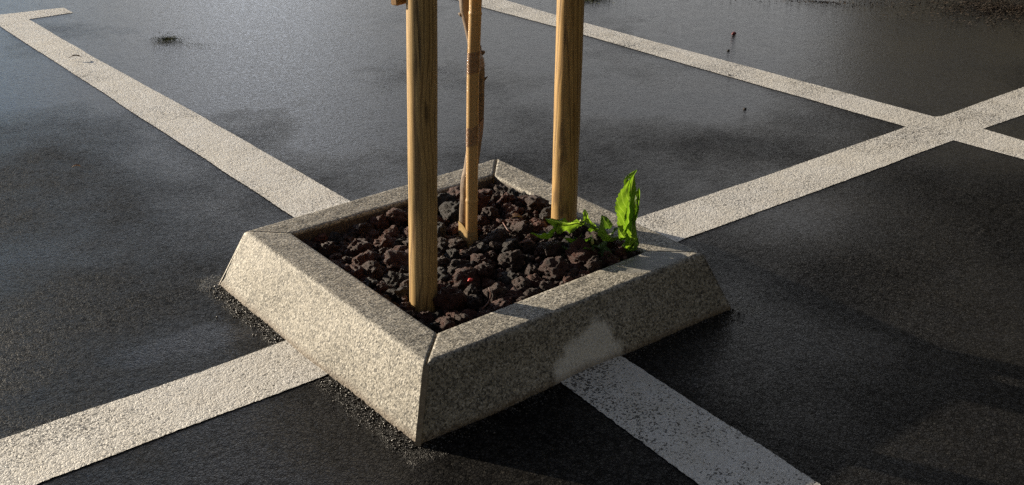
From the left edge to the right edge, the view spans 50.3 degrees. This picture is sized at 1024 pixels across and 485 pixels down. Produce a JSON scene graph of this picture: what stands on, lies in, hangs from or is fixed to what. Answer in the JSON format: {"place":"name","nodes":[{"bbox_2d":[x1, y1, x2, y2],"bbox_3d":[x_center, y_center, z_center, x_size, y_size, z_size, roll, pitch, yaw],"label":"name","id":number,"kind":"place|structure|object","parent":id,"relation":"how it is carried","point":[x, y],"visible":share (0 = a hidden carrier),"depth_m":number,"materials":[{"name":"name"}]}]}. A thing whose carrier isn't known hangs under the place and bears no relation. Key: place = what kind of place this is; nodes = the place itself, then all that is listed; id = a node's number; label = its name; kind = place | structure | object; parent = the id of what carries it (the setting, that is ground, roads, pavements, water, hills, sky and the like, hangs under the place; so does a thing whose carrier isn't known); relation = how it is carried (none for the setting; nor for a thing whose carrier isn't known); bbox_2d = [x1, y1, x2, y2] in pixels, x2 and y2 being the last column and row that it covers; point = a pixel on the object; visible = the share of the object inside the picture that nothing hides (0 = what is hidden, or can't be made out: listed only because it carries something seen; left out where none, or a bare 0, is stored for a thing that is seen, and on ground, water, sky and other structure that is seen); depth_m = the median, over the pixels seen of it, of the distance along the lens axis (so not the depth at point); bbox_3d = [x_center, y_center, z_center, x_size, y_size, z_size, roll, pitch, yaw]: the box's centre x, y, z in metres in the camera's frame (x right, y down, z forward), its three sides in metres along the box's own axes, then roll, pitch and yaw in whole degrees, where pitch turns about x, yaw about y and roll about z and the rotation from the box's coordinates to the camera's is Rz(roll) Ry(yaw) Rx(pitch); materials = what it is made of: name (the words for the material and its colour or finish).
{"place":"outdoors","nodes":[
{"label":"outdoors","id":0,"kind":"place"},
{"bbox_2d":[0,0,1023,484],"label":"asphalt ground","id":1,"kind":"structure","parent":0,"point":[870,332],"depth_m":3.94,"materials":[{"name":"asphalt"}]},
{"bbox_2d":[0,340,327,484],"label":"painted line","id":2,"kind":"object","parent":1,"relation":"on","point":[40,453],"visible":0.89,"depth_m":2.79,"materials":[{"name":"paint"}]},
{"bbox_2d":[150,33,188,42],"bbox_3d":[-1.973,-1.173,6.275,0.250,0.012,0.263,3,25,7],"label":"moss","id":3,"kind":"object","parent":1,"relation":"on","point":[167,38],"visible":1,"depth_m":6.28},
{"bbox_2d":[0,8,349,216],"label":"painted line","id":4,"kind":"object","parent":1,"relation":"on","point":[293,192],"visible":0.85,"depth_m":4.85,"materials":[{"name":"paint"}]},
{"bbox_2d":[219,159,730,445],"bbox_3d":[-0.137,0.089,3.373,1.176,0.214,1.170,-19,31,-34],"label":"granite planter","id":5,"kind":"object","parent":1,"relation":"on","point":[417,382],"visible":0.82,"depth_m":3.01,"materials":[{"name":"stone"}]},
{"bbox_2d":[314,183,633,333],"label":"lava gravel","id":6,"kind":"structure","parent":5,"relation":"in","point":[344,244],"depth_m":3.33,"materials":[{"name":"gravel"}]},
{"bbox_2d":[302,239,316,250],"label":"lava rock","id":7,"kind":"object","parent":6,"relation":"on","point":[311,244],"visible":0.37,"depth_m":3.39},
{"bbox_2d":[313,233,327,242],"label":"lava rock","id":8,"kind":"object","parent":6,"relation":"on","point":[321,238],"visible":0.94,"depth_m":3.42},
{"bbox_2d":[318,241,339,257],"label":"lava rock","id":9,"kind":"object","parent":6,"relation":"on","point":[327,248],"visible":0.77,"depth_m":3.36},
{"bbox_2d":[327,231,343,244],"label":"lava rock","id":10,"kind":"object","parent":6,"relation":"on","point":[336,238],"visible":0.65,"depth_m":3.43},
{"bbox_2d":[341,256,352,264],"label":"lava rock","id":11,"kind":"object","parent":6,"relation":"on","point":[347,259],"visible":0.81,"depth_m":3.30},
{"bbox_2d":[342,264,364,280],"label":"lava rock","id":12,"kind":"object","parent":6,"relation":"on","point":[356,271],"visible":0.65,"depth_m":3.21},
{"bbox_2d":[346,238,372,257],"bbox_3d":[-0.469,0.026,3.359,0.084,0.076,0.063,3,25,8],"label":"lava rock","id":13,"kind":"object","parent":6,"relation":"on","point":[356,247],"visible":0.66,"depth_m":3.34,"materials":[{"name":"stone"}]},
{"bbox_2d":[348,222,374,237],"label":"lava rock","id":14,"kind":"object","parent":6,"relation":"on","point":[361,229],"visible":0.73,"depth_m":3.48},
{"bbox_2d":[351,250,374,265],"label":"lava rock","id":15,"kind":"object","parent":6,"relation":"on","point":[360,259],"visible":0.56,"depth_m":3.27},
{"bbox_2d":[365,277,378,289],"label":"lava rock","id":16,"kind":"object","parent":6,"relation":"on","point":[371,283],"visible":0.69,"depth_m":3.15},
{"bbox_2d":[365,229,379,238],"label":"lava rock","id":17,"kind":"object","parent":6,"relation":"on","point":[373,233],"visible":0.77,"depth_m":3.46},
{"bbox_2d":[361,261,384,279],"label":"lava rock","id":18,"kind":"object","parent":6,"relation":"on","point":[373,269],"visible":0.91,"depth_m":3.21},
{"bbox_2d":[367,213,389,230],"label":"lava rock","id":19,"kind":"object","parent":6,"relation":"on","point":[380,222],"visible":0.77,"depth_m":3.52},
{"bbox_2d":[375,281,389,293],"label":"lava rock","id":20,"kind":"object","parent":6,"relation":"on","point":[381,287],"visible":0.81,"depth_m":3.12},
{"bbox_2d":[373,234,396,249],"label":"lava rock","id":21,"kind":"object","parent":6,"relation":"on","point":[384,240],"visible":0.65,"depth_m":3.40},
{"bbox_2d":[382,225,399,237],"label":"lava rock","id":22,"kind":"object","parent":6,"relation":"on","point":[392,231],"visible":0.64,"depth_m":3.46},
{"bbox_2d":[383,271,406,287],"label":"lava rock","id":23,"kind":"object","parent":6,"relation":"on","point":[393,278],"visible":0.68,"depth_m":3.17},
{"bbox_2d":[383,248,408,272],"bbox_3d":[-0.344,0.066,3.287,0.099,0.076,0.117,23,47,-10],"label":"lava rock","id":24,"kind":"object","parent":6,"relation":"on","point":[395,260],"visible":0.58,"depth_m":3.26,"materials":[{"name":"stone"}]},
{"bbox_2d":[386,208,407,227],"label":"lava rock","id":25,"kind":"object","parent":6,"relation":"on","point":[393,215],"visible":0.74,"depth_m":3.54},
{"bbox_2d":[386,286,408,304],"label":"lava rock","id":26,"kind":"object","parent":6,"relation":"on","point":[397,294],"visible":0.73,"depth_m":3.08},
{"bbox_2d":[395,237,406,245],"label":"lava rock","id":27,"kind":"object","parent":6,"relation":"on","point":[398,242],"visible":0.6,"depth_m":3.40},
{"bbox_2d":[393,245,408,250],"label":"lava rock","id":28,"kind":"object","parent":6,"relation":"on","point":[402,248],"visible":0.2,"depth_m":3.35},
{"bbox_2d":[398,265,408,273],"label":"lava rock","id":29,"kind":"object","parent":6,"relation":"on","point":[403,269],"visible":0.45,"depth_m":3.22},
{"bbox_2d":[400,301,412,310],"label":"lava rock","id":30,"kind":"object","parent":6,"relation":"on","point":[406,306],"visible":0.69,"depth_m":3.01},
{"bbox_2d":[391,0,437,312],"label":"wooden post","id":31,"kind":"object","parent":6,"relation":"on","point":[422,68],"visible":0.94,"depth_m":2.84,"materials":[{"name":"brown wood"}]},
{"bbox_2d":[416,310,433,322],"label":"lava rock","id":32,"kind":"object","parent":6,"relation":"on","point":[425,316],"visible":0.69,"depth_m":2.98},
{"bbox_2d":[427,322,439,331],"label":"lava rock","id":33,"kind":"object","parent":6,"relation":"on","point":[434,326],"visible":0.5,"depth_m":2.92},
{"bbox_2d":[432,310,445,319],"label":"lava rock","id":34,"kind":"object","parent":6,"relation":"on","point":[438,314],"visible":0.5,"depth_m":3.00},
{"bbox_2d":[437,222,445,237],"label":"lava rock","id":35,"kind":"object","parent":6,"relation":"on","point":[441,229],"visible":0.34,"depth_m":3.42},
{"bbox_2d":[437,237,447,253],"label":"lava rock","id":36,"kind":"object","parent":6,"relation":"on","point":[442,242],"visible":0.43,"depth_m":3.37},
{"bbox_2d":[437,280,448,290],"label":"lava rock","id":37,"kind":"object","parent":6,"relation":"on","point":[441,284],"visible":0.57,"depth_m":3.14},
{"bbox_2d":[437,267,449,286],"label":"lava rock","id":38,"kind":"object","parent":6,"relation":"on","point":[442,275],"visible":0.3,"depth_m":3.16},
{"bbox_2d":[437,256,451,268],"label":"lava rock","id":39,"kind":"object","parent":6,"relation":"on","point":[442,261],"visible":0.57,"depth_m":3.25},
{"bbox_2d":[434,316,454,322],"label":"lava rock","id":40,"kind":"object","parent":6,"relation":"on","point":[439,319],"visible":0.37,"depth_m":2.95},
{"bbox_2d":[437,192,456,209],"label":"lava rock","id":41,"kind":"object","parent":6,"relation":"on","point":[444,197],"visible":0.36,"depth_m":3.61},
{"bbox_2d":[438,317,457,332],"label":"lava rock","id":42,"kind":"object","parent":6,"relation":"on","point":[445,324],"visible":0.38,"depth_m":2.90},
{"bbox_2d":[439,201,459,225],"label":"lava rock","id":43,"kind":"object","parent":6,"relation":"on","point":[449,210],"visible":0.55,"depth_m":3.54,"materials":[{"name":"stone"}]},
{"bbox_2d":[432,285,467,312],"bbox_3d":[-0.178,0.162,3.048,0.100,0.086,0.079,18,30,34],"label":"lava rock","id":44,"kind":"object","parent":6,"relation":"on","point":[449,298],"visible":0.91,"depth_m":3.02,"materials":[{"name":"stone"}]},
{"bbox_2d":[446,223,457,235],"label":"lava rock","id":45,"kind":"object","parent":6,"relation":"on","point":[451,229],"visible":0.68,"depth_m":3.47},
{"bbox_2d":[444,249,460,259],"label":"lava rock","id":46,"kind":"object","parent":6,"relation":"on","point":[452,254],"visible":0.73,"depth_m":3.30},
{"bbox_2d":[446,310,459,318],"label":"lava rock","id":47,"kind":"object","parent":6,"relation":"on","point":[452,313],"visible":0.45,"depth_m":2.98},
{"bbox_2d":[447,186,459,198],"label":"lava rock","id":48,"kind":"object","parent":6,"relation":"on","point":[454,191],"visible":0.24,"depth_m":3.69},
{"bbox_2d":[446,237,466,249],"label":"lava rock","id":49,"kind":"object","parent":6,"relation":"on","point":[454,243],"visible":0.76,"depth_m":3.36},
{"bbox_2d":[445,259,475,273],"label":"lava rock","id":50,"kind":"object","parent":6,"relation":"on","point":[452,265],"visible":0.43,"depth_m":3.23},
{"bbox_2d":[448,266,480,291],"bbox_3d":[-0.137,0.115,3.160,0.097,0.066,0.097,8,36,2],"label":"lava rock","id":51,"kind":"object","parent":6,"relation":"on","point":[459,277],"visible":0.68,"depth_m":3.14,"materials":[{"name":"stone"}]},
{"bbox_2d":[455,313,473,324],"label":"lava rock","id":52,"kind":"object","parent":6,"relation":"on","point":[461,318],"visible":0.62,"depth_m":2.94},
{"bbox_2d":[459,309,476,318],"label":"lava rock","id":53,"kind":"object","parent":6,"relation":"on","point":[470,312],"visible":0.43,"depth_m":3.00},
{"bbox_2d":[463,284,478,296],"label":"lava rock","id":54,"kind":"object","parent":6,"relation":"on","point":[469,289],"visible":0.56,"depth_m":3.08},
{"bbox_2d":[461,246,480,258],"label":"lava rock","id":55,"kind":"object","parent":6,"relation":"on","point":[466,254],"visible":0.75,"depth_m":3.30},
{"bbox_2d":[458,0,484,247],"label":"bamboo cane","id":56,"kind":"object","parent":6,"relation":"on","point":[474,126],"visible":0.94,"depth_m":3.23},
{"bbox_2d":[458,0,487,228],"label":"young tree","id":57,"kind":"object","parent":6,"relation":"on","point":[464,9],"visible":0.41,"depth_m":3.25,"materials":[{"name":"brown plant"}]},
{"bbox_2d":[466,294,483,309],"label":"lava rock","id":58,"kind":"object","parent":6,"relation":"on","point":[474,302],"visible":0.98,"depth_m":3.03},
{"bbox_2d":[470,253,489,264],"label":"lava rock","id":59,"kind":"object","parent":6,"relation":"on","point":[478,259],"visible":0.38,"depth_m":3.25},
{"bbox_2d":[477,242,489,254],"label":"lava rock","id":60,"kind":"object","parent":6,"relation":"on","point":[483,247],"visible":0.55,"depth_m":3.33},
{"bbox_2d":[477,215,490,227],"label":"lava rock","id":61,"kind":"object","parent":6,"relation":"on","point":[483,220],"visible":0.4,"depth_m":3.49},
{"bbox_2d":[476,309,491,317],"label":"lava rock","id":62,"kind":"object","parent":6,"relation":"on","point":[482,313],"visible":0.15,"depth_m":2.98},
{"bbox_2d":[478,191,490,213],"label":"lava rock","id":63,"kind":"object","parent":6,"relation":"on","point":[483,200],"visible":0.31,"depth_m":3.59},
{"bbox_2d":[474,261,495,284],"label":"lava rock","id":64,"kind":"object","parent":6,"relation":"on","point":[483,269],"visible":0.74,"depth_m":3.18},
{"bbox_2d":[478,189,494,197],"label":"lava rock","id":65,"kind":"object","parent":6,"relation":"on","point":[489,192],"visible":0.36,"depth_m":3.68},
{"bbox_2d":[481,277,495,288],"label":"lava rock","id":66,"kind":"object","parent":6,"relation":"on","point":[487,282],"visible":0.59,"depth_m":3.15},
{"bbox_2d":[481,224,495,234],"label":"lava rock","id":67,"kind":"object","parent":6,"relation":"on","point":[489,228],"visible":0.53,"depth_m":3.45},
{"bbox_2d":[481,207,498,221],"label":"lava rock","id":68,"kind":"object","parent":6,"relation":"on","point":[491,214],"visible":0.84,"depth_m":3.52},
{"bbox_2d":[484,250,497,261],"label":"lava rock","id":69,"kind":"object","parent":6,"relation":"on","point":[491,255],"visible":0.73,"depth_m":3.29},
{"bbox_2d":[481,282,507,306],"bbox_3d":[-0.042,0.154,3.093,0.095,0.068,0.092,23,32,-19],"label":"lava rock","id":70,"kind":"object","parent":6,"relation":"on","point":[498,290],"visible":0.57,"depth_m":3.07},
{"bbox_2d":[490,192,500,205],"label":"lava rock","id":71,"kind":"object","parent":6,"relation":"on","point":[496,196],"visible":0.62,"depth_m":3.65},
{"bbox_2d":[489,241,501,252],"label":"lava rock","id":72,"kind":"object","parent":6,"relation":"on","point":[495,246],"visible":0.96,"depth_m":3.34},
{"bbox_2d":[482,227,509,244],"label":"lava rock","id":73,"kind":"object","parent":6,"relation":"on","point":[499,234],"visible":0.62,"depth_m":3.38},
{"bbox_2d":[488,298,509,311],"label":"lava rock","id":74,"kind":"object","parent":6,"relation":"on","point":[498,304],"visible":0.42,"depth_m":3.01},
{"bbox_2d":[493,184,507,192],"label":"lava rock","id":75,"kind":"object","parent":6,"relation":"on","point":[500,188],"visible":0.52,"depth_m":3.76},
{"bbox_2d":[495,218,506,226],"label":"lava rock","id":76,"kind":"object","parent":6,"relation":"on","point":[498,221],"visible":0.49,"depth_m":3.48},
{"bbox_2d":[496,193,514,207],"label":"lava rock","id":77,"kind":"object","parent":6,"relation":"on","point":[505,198],"visible":0.77,"depth_m":3.60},
{"bbox_2d":[498,270,517,284],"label":"lava rock","id":78,"kind":"object","parent":6,"relation":"on","point":[508,277],"visible":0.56,"depth_m":3.16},
{"bbox_2d":[499,238,522,253],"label":"lava rock","id":79,"kind":"object","parent":6,"relation":"on","point":[512,244],"visible":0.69,"depth_m":3.32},
{"bbox_2d":[497,250,525,272],"bbox_3d":[-0.003,0.064,3.262,0.082,0.084,0.096,-5,27,40],"label":"lava rock","id":80,"kind":"object","parent":6,"relation":"on","point":[510,259],"visible":0.84,"depth_m":3.24,"materials":[{"name":"stone"}]},
{"bbox_2d":[501,202,522,218],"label":"lava rock","id":81,"kind":"object","parent":6,"relation":"on","point":[509,207],"visible":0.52,"depth_m":3.55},
{"bbox_2d":[507,187,519,196],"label":"lava rock","id":82,"kind":"object","parent":6,"relation":"on","point":[514,192],"visible":0.4,"depth_m":3.69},
{"bbox_2d":[504,287,523,300],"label":"lava rock","id":83,"kind":"object","parent":6,"relation":"on","point":[515,293],"visible":0.54,"depth_m":3.08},
{"bbox_2d":[506,217,523,224],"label":"lava rock","id":84,"kind":"object","parent":6,"relation":"on","point":[512,220],"visible":0.47,"depth_m":3.47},
{"bbox_2d":[507,276,531,291],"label":"lava rock","id":85,"kind":"object","parent":6,"relation":"on","point":[521,283],"visible":0.54,"depth_m":3.12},
{"bbox_2d":[515,195,527,207],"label":"lava rock","id":86,"kind":"object","parent":6,"relation":"on","point":[521,199],"visible":0.42,"depth_m":3.62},
{"bbox_2d":[509,220,534,238],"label":"lava rock","id":87,"kind":"object","parent":6,"relation":"on","point":[524,228],"visible":0.75,"depth_m":3.40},
{"bbox_2d":[524,254,535,265],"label":"lava rock","id":88,"kind":"object","parent":6,"relation":"on","point":[527,259],"visible":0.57,"depth_m":3.27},
{"bbox_2d":[523,233,538,243],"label":"lava rock","id":89,"kind":"object","parent":6,"relation":"on","point":[530,236],"visible":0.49,"depth_m":3.38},
{"bbox_2d":[523,288,541,296],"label":"lava rock","id":90,"kind":"object","parent":6,"relation":"on","point":[530,292],"visible":0.54,"depth_m":3.06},
{"bbox_2d":[524,264,541,277],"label":"lava rock","id":91,"kind":"object","parent":6,"relation":"on","point":[531,270],"visible":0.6,"depth_m":3.19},
{"bbox_2d":[527,273,545,287],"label":"lava rock","id":92,"kind":"object","parent":6,"relation":"on","point":[535,280],"visible":0.52,"depth_m":3.15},
{"bbox_2d":[525,194,548,213],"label":"lava rock","id":93,"kind":"object","parent":6,"relation":"on","point":[534,202],"visible":0.75,"depth_m":3.55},
{"bbox_2d":[532,220,547,233],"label":"lava rock","id":94,"kind":"object","parent":6,"relation":"on","point":[540,225],"visible":0.52,"depth_m":3.43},
{"bbox_2d":[539,206,550,223],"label":"lava rock","id":95,"kind":"object","parent":6,"relation":"on","point":[545,212],"visible":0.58,"depth_m":3.50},
{"bbox_2d":[537,281,555,292],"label":"lava rock","id":96,"kind":"object","parent":6,"relation":"on","point":[544,286],"visible":0.54,"depth_m":3.11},
{"bbox_2d":[536,241,562,258],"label":"lava rock","id":97,"kind":"object","parent":6,"relation":"on","point":[545,250],"visible":0.93,"depth_m":3.28,"materials":[{"name":"stone"}]},
{"bbox_2d":[538,226,564,241],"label":"lava rock","id":98,"kind":"object","parent":6,"relation":"on","point":[548,229],"visible":0.29,"depth_m":3.38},
{"bbox_2d":[537,256,570,280],"bbox_3d":[0.126,0.086,3.189,0.102,0.066,0.087,-10,52,-13],"label":"lava rock","id":99,"kind":"object","parent":6,"relation":"on","point":[554,269],"visible":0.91,"depth_m":3.17,"materials":[{"name":"stone"}]},
{"bbox_2d":[551,0,584,221],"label":"wooden post","id":100,"kind":"object","parent":6,"relation":"on","point":[568,66],"visible":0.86,"depth_m":3.28,"materials":[{"name":"brown wood"}]},
{"bbox_2d":[561,235,574,252],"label":"lava rock","id":101,"kind":"object","parent":6,"relation":"on","point":[564,243],"visible":0.33,"depth_m":3.31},
{"bbox_2d":[564,226,582,237],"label":"lava rock","id":102,"kind":"object","parent":6,"relation":"on","point":[577,232],"visible":0.39,"depth_m":3.35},
{"bbox_2d":[531,209,618,255],"bbox_3d":[0.198,-0.017,3.255,0.270,0.131,0.148,-3,25,-7],"label":"green weed","id":103,"kind":"object","parent":6,"relation":"on","point":[560,226],"visible":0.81,"depth_m":3.29,"materials":[{"name":"green plant"}]},
{"bbox_2d":[568,262,582,270],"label":"lava rock","id":104,"kind":"object","parent":6,"relation":"on","point":[577,265],"visible":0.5,"depth_m":3.19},
{"bbox_2d":[565,236,597,264],"bbox_3d":[0.210,0.044,3.257,0.098,0.090,0.117,15,38,-28],"label":"lava rock","id":105,"kind":"object","parent":6,"relation":"on","point":[575,252],"visible":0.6,"depth_m":3.23,"materials":[{"name":"stone"}]},
{"bbox_2d":[584,255,602,272],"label":"lava rock","id":106,"kind":"object","parent":6,"relation":"on","point":[593,264],"visible":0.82,"depth_m":3.17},
{"bbox_2d":[584,231,602,251],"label":"lava rock","id":107,"kind":"object","parent":6,"relation":"on","point":[596,238],"visible":0.52,"depth_m":3.30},
{"bbox_2d":[612,240,624,249],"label":"lava rock","id":108,"kind":"object","parent":6,"relation":"on","point":[616,244],"visible":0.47,"depth_m":3.29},
{"bbox_2d":[598,170,639,252],"bbox_3d":[0.319,-0.062,3.220,0.125,0.310,0.067,-5,25,-10],"label":"green weed","id":109,"kind":"object","parent":6,"relation":"on","point":[627,202],"visible":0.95,"depth_m":3.21,"materials":[{"name":"green plant"}]},
{"bbox_2d":[614,246,626,259],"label":"lava rock","id":110,"kind":"object","parent":6,"relation":"on","point":[620,253],"visible":0.8,"depth_m":3.25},
{"bbox_2d":[210,285,742,456],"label":"asphalt crumbs","id":111,"kind":"object","parent":1,"relation":"on","point":[385,422],"visible":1,"depth_m":2.88,"materials":[{"name":"asphalt"}]},
{"bbox_2d":[561,355,819,484],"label":"painted line","id":112,"kind":"object","parent":1,"relation":"on","point":[692,440],"visible":0.84,"depth_m":2.73,"materials":[{"name":"paint"}]},
{"bbox_2d":[482,0,1023,241],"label":"painted line","id":113,"kind":"object","parent":1,"relation":"on","point":[918,133],"visible":0.9,"depth_m":4.69,"materials":[{"name":"paint"}]},
{"bbox_2d":[735,0,925,9],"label":"leaf litter","id":114,"kind":"object","parent":1,"relation":"on","point":[824,2],"visible":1,"depth_m":7.09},
{"bbox_2d":[814,0,1023,36],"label":"leaf litter","id":115,"kind":"object","parent":1,"relation":"on","point":[998,6],"visible":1,"depth_m":6.93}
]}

